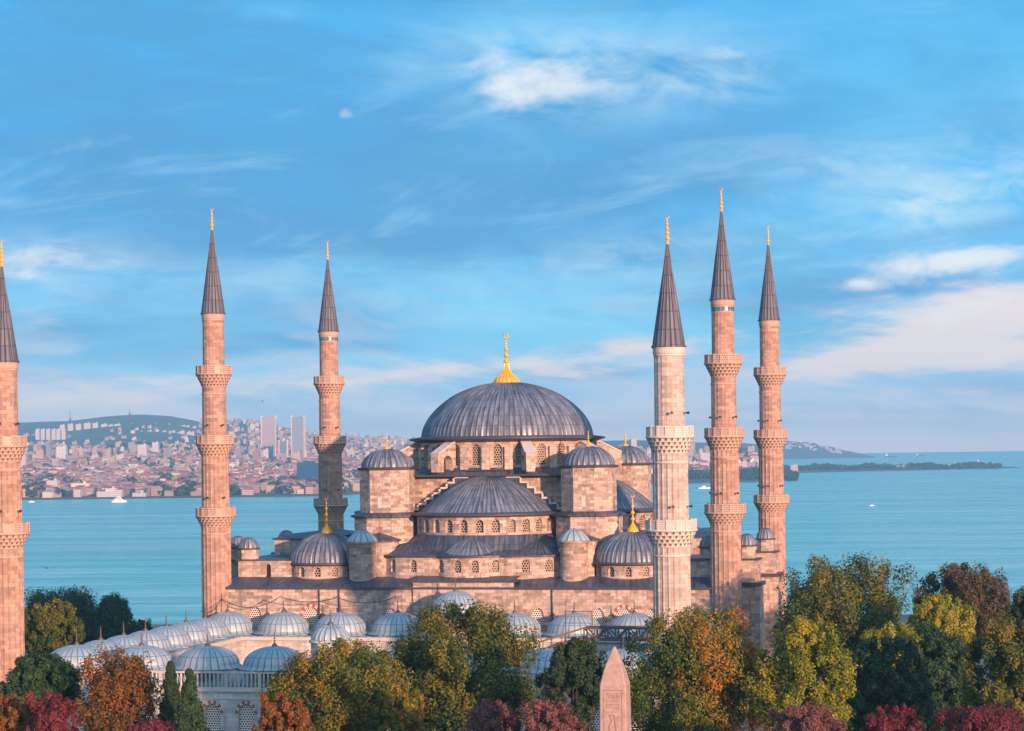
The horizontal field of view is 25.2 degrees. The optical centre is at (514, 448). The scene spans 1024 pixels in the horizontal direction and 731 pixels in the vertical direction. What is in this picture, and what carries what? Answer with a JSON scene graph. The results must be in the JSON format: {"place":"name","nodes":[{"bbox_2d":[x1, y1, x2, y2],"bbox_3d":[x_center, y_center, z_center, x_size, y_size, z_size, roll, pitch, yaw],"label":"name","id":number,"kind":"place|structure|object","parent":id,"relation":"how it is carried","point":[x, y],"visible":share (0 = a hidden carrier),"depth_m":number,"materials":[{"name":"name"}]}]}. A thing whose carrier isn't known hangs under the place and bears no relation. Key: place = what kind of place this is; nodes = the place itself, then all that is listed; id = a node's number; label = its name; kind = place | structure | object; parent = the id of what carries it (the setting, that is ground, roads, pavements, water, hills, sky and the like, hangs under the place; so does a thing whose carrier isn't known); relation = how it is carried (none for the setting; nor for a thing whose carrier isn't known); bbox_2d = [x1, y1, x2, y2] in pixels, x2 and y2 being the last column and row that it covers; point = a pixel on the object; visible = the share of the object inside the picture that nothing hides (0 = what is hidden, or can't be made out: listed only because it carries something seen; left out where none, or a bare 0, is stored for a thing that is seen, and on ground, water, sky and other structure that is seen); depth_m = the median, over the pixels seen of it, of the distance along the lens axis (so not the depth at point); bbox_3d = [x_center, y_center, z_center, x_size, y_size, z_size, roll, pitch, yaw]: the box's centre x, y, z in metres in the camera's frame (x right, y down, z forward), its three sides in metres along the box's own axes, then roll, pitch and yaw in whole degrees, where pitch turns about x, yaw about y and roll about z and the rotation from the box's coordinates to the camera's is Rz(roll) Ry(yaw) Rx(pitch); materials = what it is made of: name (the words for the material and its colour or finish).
{"place":"outdoors","nodes":[
{"label":"outdoors","id":0,"kind":"place"},
{"bbox_2d":[18,414,758,499],"bbox_3d":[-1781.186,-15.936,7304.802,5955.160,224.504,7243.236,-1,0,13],"label":"shore","id":1,"kind":"structure","parent":0,"point":[96,436],"depth_m":7264.26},
{"bbox_2d":[21,455,26,466],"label":"apartment block","id":2,"kind":"structure","parent":1,"relation":"on","point":[23,461],"depth_m":4847.82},
{"bbox_2d":[23,487,33,496],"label":"seafront hall","id":3,"kind":"structure","parent":1,"relation":"on","point":[24,492],"depth_m":3610.00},
{"bbox_2d":[35,428,39,439],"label":"slab block","id":4,"kind":"structure","parent":1,"relation":"on","point":[37,434],"depth_m":6994.00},
{"bbox_2d":[36,449,43,459],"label":"apartment block","id":5,"kind":"structure","parent":1,"relation":"on","point":[40,454],"depth_m":5320.13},
{"bbox_2d":[41,428,45,439],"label":"slab block","id":6,"kind":"structure","parent":1,"relation":"on","point":[43,434],"depth_m":6994.00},
{"bbox_2d":[46,428,50,439],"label":"slab block","id":7,"kind":"structure","parent":1,"relation":"on","point":[48,433],"depth_m":6994.00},
{"bbox_2d":[47,478,58,486],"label":"seafront hall","id":8,"kind":"structure","parent":1,"relation":"on","point":[54,482],"depth_m":3670.00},
{"bbox_2d":[51,428,55,439],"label":"slab block","id":9,"kind":"structure","parent":1,"relation":"on","point":[53,434],"depth_m":6994.00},
{"bbox_2d":[49,469,58,474],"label":"town house","id":10,"kind":"structure","parent":1,"relation":"on","point":[54,471],"depth_m":4326.07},
{"bbox_2d":[52,457,59,465],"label":"apartment block","id":11,"kind":"structure","parent":1,"relation":"on","point":[55,461],"depth_m":4884.39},
{"bbox_2d":[56,428,60,439],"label":"slab block","id":12,"kind":"structure","parent":1,"relation":"on","point":[58,434],"depth_m":6994.00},
{"bbox_2d":[56,445,66,459],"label":"apartment block","id":13,"kind":"structure","parent":1,"relation":"on","point":[61,453],"depth_m":5290.00,"materials":[{"name":"concrete"}]},
{"bbox_2d":[61,428,65,439],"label":"slab block","id":14,"kind":"structure","parent":1,"relation":"on","point":[63,434],"depth_m":6994.00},
{"bbox_2d":[36,465,94,469],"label":"long hall","id":15,"kind":"structure","parent":1,"relation":"on","point":[59,468],"depth_m":4490.00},
{"bbox_2d":[66,454,74,461],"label":"apartment house","id":16,"kind":"structure","parent":1,"relation":"on","point":[70,457],"depth_m":5214.77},
{"bbox_2d":[68,423,73,430],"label":"slab block","id":17,"kind":"structure","parent":1,"relation":"on","point":[71,427],"depth_m":7593.00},
{"bbox_2d":[73,450,78,458],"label":"apartment block","id":18,"kind":"structure","parent":1,"relation":"on","point":[76,453],"depth_m":5245.51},
{"bbox_2d":[71,481,90,486],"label":"seafront hall","id":19,"kind":"structure","parent":1,"relation":"on","point":[83,483],"depth_m":3710.00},
{"bbox_2d":[84,422,90,428],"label":"slab block","id":20,"kind":"structure","parent":1,"relation":"on","point":[87,425],"depth_m":7593.00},
{"bbox_2d":[89,485,97,494],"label":"town house","id":21,"kind":"structure","parent":1,"relation":"on","point":[95,487],"depth_m":3670.94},
{"bbox_2d":[97,448,104,456],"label":"apartment block","id":22,"kind":"structure","parent":1,"relation":"on","point":[101,452],"depth_m":5472.51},
{"bbox_2d":[105,447,111,456],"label":"apartment block","id":23,"kind":"structure","parent":1,"relation":"on","point":[108,452],"depth_m":5400.52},
{"bbox_2d":[97,491,123,496],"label":"ferry terminal","id":24,"kind":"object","parent":1,"relation":"on","point":[108,493],"visible":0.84,"depth_m":3590.00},
{"bbox_2d":[107,456,115,464],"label":"apartment block","id":25,"kind":"structure","parent":1,"relation":"on","point":[112,459],"depth_m":4765.39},
{"bbox_2d":[116,453,123,461],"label":"apartment house","id":26,"kind":"structure","parent":1,"relation":"on","point":[119,457],"depth_m":5022.54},
{"bbox_2d":[122,484,136,493],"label":"town house","id":27,"kind":"structure","parent":1,"relation":"on","point":[131,488],"depth_m":3679.64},
{"bbox_2d":[131,444,136,452],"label":"apartment block","id":28,"kind":"structure","parent":1,"relation":"on","point":[134,448],"depth_m":5908.81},
{"bbox_2d":[132,491,146,496],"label":"ferry terminal","id":29,"kind":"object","parent":1,"relation":"on","point":[142,494],"visible":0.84,"depth_m":3584.00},
{"bbox_2d":[137,443,147,455],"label":"apartment block","id":30,"kind":"structure","parent":1,"relation":"on","point":[143,449],"depth_m":5590.00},
{"bbox_2d":[97,440,191,450],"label":"hillside wood","id":31,"kind":"object","parent":1,"relation":"on","point":[124,445],"visible":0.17,"depth_m":6195.05,"materials":[{"name":"green plant"}]},
{"bbox_2d":[148,486,156,495],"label":"town house","id":32,"kind":"structure","parent":1,"relation":"on","point":[149,490],"depth_m":3607.08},
{"bbox_2d":[152,441,158,451],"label":"apartment block","id":33,"kind":"structure","parent":1,"relation":"on","point":[155,446],"depth_m":5640.00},
{"bbox_2d":[151,486,162,495],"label":"town house","id":34,"kind":"structure","parent":1,"relation":"on","point":[159,488],"depth_m":3605.68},
{"bbox_2d":[160,457,166,464],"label":"apartment house","id":35,"kind":"structure","parent":1,"relation":"on","point":[163,460],"depth_m":4793.58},
{"bbox_2d":[163,446,171,457],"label":"apartment block","id":36,"kind":"structure","parent":1,"relation":"on","point":[167,452],"depth_m":5213.65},
{"bbox_2d":[186,455,192,465],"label":"apartment block","id":37,"kind":"structure","parent":1,"relation":"on","point":[189,458],"depth_m":4816.28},
{"bbox_2d":[21,449,363,496],"bbox_3d":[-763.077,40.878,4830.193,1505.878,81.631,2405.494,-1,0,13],"label":"town trees","id":38,"kind":"object","parent":1,"relation":"on","point":[182,490],"visible":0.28,"depth_m":3828.85,"materials":[{"name":"green plant"}]},
{"bbox_2d":[252,449,260,460],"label":"apartment block","id":39,"kind":"structure","parent":1,"relation":"on","point":[257,455],"depth_m":5008.98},
{"bbox_2d":[263,448,268,458],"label":"apartment block","id":40,"kind":"structure","parent":1,"relation":"on","point":[266,453],"depth_m":5260.65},
{"bbox_2d":[261,415,276,456],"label":"twin tower","id":41,"kind":"structure","parent":1,"relation":"on","point":[269,433],"depth_m":5486.67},
{"bbox_2d":[266,484,275,492],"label":"town house","id":42,"kind":"structure","parent":1,"relation":"on","point":[270,488],"depth_m":3646.93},
{"bbox_2d":[278,440,287,456],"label":"office tower","id":43,"kind":"structure","parent":1,"relation":"on","point":[283,447],"depth_m":5392.42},
{"bbox_2d":[281,453,286,462],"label":"apartment block","id":44,"kind":"structure","parent":1,"relation":"on","point":[283,457],"depth_m":5029.51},
{"bbox_2d":[293,451,299,460],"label":"apartment block","id":45,"kind":"structure","parent":1,"relation":"on","point":[296,454],"depth_m":5054.79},
{"bbox_2d":[291,415,305,458],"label":"twin tower","id":46,"kind":"structure","parent":1,"relation":"on","point":[298,440],"depth_m":5438.18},
{"bbox_2d":[297,461,318,479],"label":"office block","id":47,"kind":"structure","parent":1,"relation":"on","point":[306,469],"depth_m":3890.00,"materials":[{"name":"blue glass"}]},
{"bbox_2d":[347,448,353,456],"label":"apartment block","id":48,"kind":"structure","parent":1,"relation":"on","point":[350,451],"depth_m":5751.42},
{"bbox_2d":[353,482,359,490],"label":"town house","id":49,"kind":"structure","parent":1,"relation":"on","point":[356,486],"depth_m":3742.27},
{"bbox_2d":[21,418,758,497],"bbox_3d":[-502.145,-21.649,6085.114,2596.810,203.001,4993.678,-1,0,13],"label":"distant houses","id":50,"kind":"structure","parent":1,"relation":"on","point":[268,465],"depth_m":4965.42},
{"bbox_2d":[630,438,636,446],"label":"apartment block","id":51,"kind":"structure","parent":1,"relation":"on","point":[633,441],"depth_m":6139.98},
{"bbox_2d":[689,442,694,451],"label":"apartment block","id":52,"kind":"structure","parent":1,"relation":"on","point":[692,447],"depth_m":5948.21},
{"bbox_2d":[699,460,708,465],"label":"town house","id":53,"kind":"structure","parent":1,"relation":"on","point":[704,462],"depth_m":4845.39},
{"bbox_2d":[700,451,709,463],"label":"apartment block","id":54,"kind":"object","parent":1,"relation":"on","point":[704,456],"visible":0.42,"depth_m":5290.54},
{"bbox_2d":[688,466,798,480],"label":"wooded point","id":55,"kind":"structure","parent":1,"relation":"on","point":[752,473],"depth_m":4485.48,"materials":[{"name":"green plant"}]},
{"bbox_2d":[741,460,746,467],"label":"shore flats","id":56,"kind":"structure","parent":1,"relation":"on","point":[743,463],"depth_m":5140.00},
{"bbox_2d":[747,461,754,468],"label":"apartment house","id":57,"kind":"structure","parent":1,"relation":"on","point":[749,464],"depth_m":4940.62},
{"bbox_2d":[0,0,1023,452],"label":"sky","id":58,"kind":"structure","parent":0,"point":[473,173],"materials":[{"name":"blue"}]},
{"bbox_2d":[25,614,1013,730],"bbox_3d":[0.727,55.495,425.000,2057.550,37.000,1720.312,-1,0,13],"label":"ground","id":59,"kind":"structure","parent":0,"point":[903,617],"depth_m":383.44,"materials":[{"name":"plant"}]},
{"bbox_2d":[0,239,29,727],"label":"minaret","id":60,"kind":"object","parent":59,"relation":"on","point":[14,531],"visible":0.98,"depth_m":278.49,"materials":[{"name":"stone"}]},
{"bbox_2d":[0,689,37,730],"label":"maple tree","id":61,"kind":"object","parent":59,"relation":"on","point":[12,714],"visible":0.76,"depth_m":203.84,"materials":[{"name":"orange plant"}]},
{"bbox_2d":[0,651,82,707],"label":"stone pine","id":62,"kind":"object","parent":59,"relation":"on","point":[54,673],"visible":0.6,"depth_m":226.36,"materials":[{"name":"green plant"}]},
{"bbox_2d":[24,690,79,730],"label":"maple tree","id":63,"kind":"object","parent":59,"relation":"on","point":[54,713],"visible":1,"depth_m":199.17,"materials":[{"name":"red plant"}]},
{"bbox_2d":[24,597,85,667],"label":"lime tree","id":64,"kind":"object","parent":59,"relation":"on","point":[60,625],"visible":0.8,"depth_m":308.26,"materials":[{"name":"green plant"}]},
{"bbox_2d":[24,584,97,652],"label":"evergreen tree","id":65,"kind":"object","parent":59,"relation":"on","point":[76,597],"visible":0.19,"depth_m":468.06,"materials":[{"name":"green plant"}]},
{"bbox_2d":[72,604,99,644],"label":"evergreen tree","id":66,"kind":"object","parent":59,"relation":"on","point":[89,613],"visible":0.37,"depth_m":464.15,"materials":[{"name":"green plant"}]},
{"bbox_2d":[93,590,133,639],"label":"cedar tree","id":67,"kind":"object","parent":59,"relation":"on","point":[114,612],"visible":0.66,"depth_m":460.17,"materials":[{"name":"green plant"}]},
{"bbox_2d":[72,642,164,730],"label":"ash tree","id":68,"kind":"object","parent":59,"relation":"on","point":[124,686],"visible":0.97,"depth_m":220.58,"materials":[{"name":"orange plant"}]},
{"bbox_2d":[117,618,152,635],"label":"evergreen tree","id":69,"kind":"object","parent":59,"relation":"on","point":[135,626],"visible":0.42,"depth_m":453.64,"materials":[{"name":"green plant"}]},
{"bbox_2d":[125,715,178,730],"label":"smoke tree","id":70,"kind":"object","parent":59,"relation":"on","point":[154,724],"visible":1,"depth_m":189.48,"materials":[{"name":"red plant"}]},
{"bbox_2d":[156,660,181,730],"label":"cypress tree","id":71,"kind":"object","parent":59,"relation":"on","point":[171,696],"visible":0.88,"depth_m":219.45,"materials":[{"name":"green plant"}]},
{"bbox_2d":[170,668,209,730],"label":"cypress tree","id":72,"kind":"object","parent":59,"relation":"on","point":[189,716],"visible":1,"depth_m":211.41,"materials":[{"name":"green plant"}]},
{"bbox_2d":[195,208,235,686],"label":"minaret","id":73,"kind":"object","parent":59,"relation":"on","point":[215,512],"visible":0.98,"depth_m":335.26,"materials":[{"name":"stone"}]},
{"bbox_2d":[201,593,393,612],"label":"hanging cable","id":74,"kind":"object","parent":73,"relation":"attached to","point":[285,598],"visible":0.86,"depth_m":328.66,"materials":[{"name":"metal"}]},
{"bbox_2d":[252,690,315,730],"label":"maple tree","id":75,"kind":"object","parent":59,"relation":"on","point":[287,716],"visible":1,"depth_m":201.84,"materials":[{"name":"orange plant"}]},
{"bbox_2d":[266,669,317,730],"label":"ash tree","id":76,"kind":"object","parent":59,"relation":"on","point":[273,682],"visible":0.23,"depth_m":214.85,"materials":[{"name":"green plant"}]},
{"bbox_2d":[313,240,347,529],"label":"minaret","id":77,"kind":"object","parent":59,"relation":"on","point":[329,443],"visible":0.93,"depth_m":389.67,"materials":[{"name":"stone"}]},
{"bbox_2d":[256,634,415,730],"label":"lime tree","id":78,"kind":"object","parent":59,"relation":"on","point":[349,678],"visible":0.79,"depth_m":210.66,"materials":[{"name":"green plant"}]},
{"bbox_2d":[49,578,721,730],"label":"courtyard arcade","id":79,"kind":"object","parent":59,"relation":"on","point":[239,657],"visible":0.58,"depth_m":293.68,"materials":[{"name":"stone"}]},
{"bbox_2d":[539,611,653,648],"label":"lattice gantry","id":80,"kind":"object","parent":79,"relation":"on","point":[607,629],"visible":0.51,"depth_m":271.84,"materials":[{"name":"metal"}]},
{"bbox_2d":[369,678,425,730],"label":"lime tree","id":81,"kind":"object","parent":59,"relation":"on","point":[408,720],"visible":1,"depth_m":204.27,"materials":[{"name":"green plant"}]},
{"bbox_2d":[384,597,544,730],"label":"plane tree","id":82,"kind":"object","parent":59,"relation":"on","point":[451,685],"visible":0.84,"depth_m":223.56,"materials":[{"name":"green plant"}]},
{"bbox_2d":[458,698,523,730],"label":"smoke tree","id":83,"kind":"object","parent":59,"relation":"on","point":[484,712],"visible":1,"depth_m":187.32,"materials":[{"name":"purple plant"}]},
{"bbox_2d":[225,333,782,701],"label":"mosque","id":84,"kind":"structure","parent":59,"relation":"on","point":[507,489],"depth_m":335.25,"materials":[{"name":"stone"}]},
{"bbox_2d":[519,697,588,730],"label":"smoke tree","id":85,"kind":"object","parent":59,"relation":"on","point":[546,711],"visible":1,"depth_m":184.94,"materials":[{"name":"pink plant"}]},
{"bbox_2d":[533,635,607,730],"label":"laurel tree","id":86,"kind":"object","parent":59,"relation":"on","point":[573,669],"visible":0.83,"depth_m":208.69,"materials":[{"name":"green plant"}]},
{"bbox_2d":[599,647,630,730],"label":"obelisk","id":87,"kind":"object","parent":59,"relation":"on","point":[614,702],"visible":1,"depth_m":168.04,"materials":[{"name":"pink stone"}]},
{"bbox_2d":[645,215,697,715],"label":"minaret","id":88,"kind":"object","parent":59,"relation":"on","point":[671,529],"visible":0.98,"depth_m":259.80,"materials":[{"name":"limestone"},{"name":"carved limestone"},{"name":"lead"}]},
{"bbox_2d":[622,601,782,730],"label":"plane tree","id":89,"kind":"object","parent":59,"relation":"on","point":[697,678],"visible":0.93,"depth_m":224.97,"materials":[{"name":"green plant"}]},
{"bbox_2d":[704,188,747,710],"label":"minaret","id":90,"kind":"object","parent":59,"relation":"on","point":[725,512],"visible":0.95,"depth_m":318.34,"materials":[{"name":"stone"}]},
{"bbox_2d":[753,225,789,616],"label":"minaret","id":91,"kind":"object","parent":59,"relation":"on","point":[771,502],"visible":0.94,"depth_m":372.74,"materials":[{"name":"stone"}]},
{"bbox_2d":[739,615,857,730],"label":"lime tree","id":92,"kind":"object","parent":59,"relation":"on","point":[801,662],"visible":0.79,"depth_m":220.40,"materials":[{"name":"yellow plant"}]},
{"bbox_2d":[760,701,848,730],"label":"smoke tree","id":93,"kind":"object","parent":59,"relation":"on","point":[801,718],"visible":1,"depth_m":189.37,"materials":[{"name":"pink plant"}]},
{"bbox_2d":[767,551,916,721],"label":"plane tree","id":94,"kind":"object","parent":59,"relation":"on","point":[818,597],"visible":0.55,"depth_m":302.04,"materials":[{"name":"green plant"}]},
{"bbox_2d":[845,620,918,672],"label":"lime tree","id":95,"kind":"object","parent":59,"relation":"on","point":[891,630],"visible":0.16,"depth_m":260.51,"materials":[{"name":"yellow plant"}]},
{"bbox_2d":[840,633,935,730],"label":"stone pine","id":96,"kind":"object","parent":59,"relation":"on","point":[878,683],"visible":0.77,"depth_m":229.84,"materials":[{"name":"green plant"}]},
{"bbox_2d":[861,703,925,730],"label":"smoke tree","id":97,"kind":"object","parent":59,"relation":"on","point":[882,721],"visible":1,"depth_m":188.35,"materials":[{"name":"red plant"}]},
{"bbox_2d":[899,622,976,730],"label":"stone pine","id":98,"kind":"object","parent":59,"relation":"on","point":[933,645],"visible":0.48,"depth_m":237.65,"materials":[{"name":"green plant"}]},
{"bbox_2d":[905,590,976,684],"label":"lime tree","id":99,"kind":"object","parent":59,"relation":"on","point":[949,616],"visible":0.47,"depth_m":287.23,"materials":[{"name":"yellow plant"}]},
{"bbox_2d":[910,561,1013,698],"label":"oak tree","id":100,"kind":"object","parent":59,"relation":"on","point":[971,585],"visible":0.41,"depth_m":317.28,"materials":[{"name":"brown plant"}]},
{"bbox_2d":[915,703,1023,730],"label":"smoke tree","id":101,"kind":"object","parent":59,"relation":"on","point":[972,720],"visible":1,"depth_m":187.29,"materials":[{"name":"red plant"}]},
{"bbox_2d":[957,614,1023,730],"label":"ash tree","id":102,"kind":"object","parent":59,"relation":"on","point":[1004,643],"visible":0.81,"depth_m":213.40,"materials":[{"name":"green plant"}]},
{"bbox_2d":[1000,586,1023,629],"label":"evergreen tree","id":103,"kind":"object","parent":59,"relation":"on","point":[1016,610],"visible":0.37,"depth_m":323.44,"materials":[{"name":"green plant"}]},
{"bbox_2d":[22,451,1023,625],"bbox_3d":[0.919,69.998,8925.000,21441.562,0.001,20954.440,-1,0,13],"label":"sea","id":104,"kind":"structure","parent":0,"point":[143,556],"depth_m":2028.05,"materials":[{"name":"liquid"}]},
{"bbox_2d":[92,495,125,502],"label":"ferry boat","id":105,"kind":"object","parent":104,"relation":"on","point":[119,499],"visible":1,"depth_m":3303.36,"materials":[{"name":"white paint"}]},
{"bbox_2d":[789,466,1019,472],"bbox_3d":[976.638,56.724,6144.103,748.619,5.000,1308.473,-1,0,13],"label":"spit","id":106,"kind":"structure","parent":104,"relation":"in","point":[837,470],"depth_m":5962.63,"materials":[{"name":"plant"}]},
{"bbox_2d":[790,464,797,471],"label":"spit house","id":107,"kind":"structure","parent":106,"relation":"on","point":[794,467],"depth_m":5740.00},
{"bbox_2d":[783,461,1002,469],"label":"spit trees","id":108,"kind":"object","parent":106,"relation":"on","point":[871,465],"visible":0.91,"depth_m":6034.06,"materials":[{"name":"green plant"}]},
{"bbox_2d":[742,441,874,458],"bbox_3d":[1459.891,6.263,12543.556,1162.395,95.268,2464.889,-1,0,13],"label":"island hill","id":109,"kind":"structure","parent":0,"point":[796,452],"depth_m":11669.59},
{"bbox_2d":[743,441,841,453],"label":"island houses","id":110,"kind":"structure","parent":109,"relation":"on","point":[826,447],"depth_m":11943.26,"materials":[{"name":"white"}]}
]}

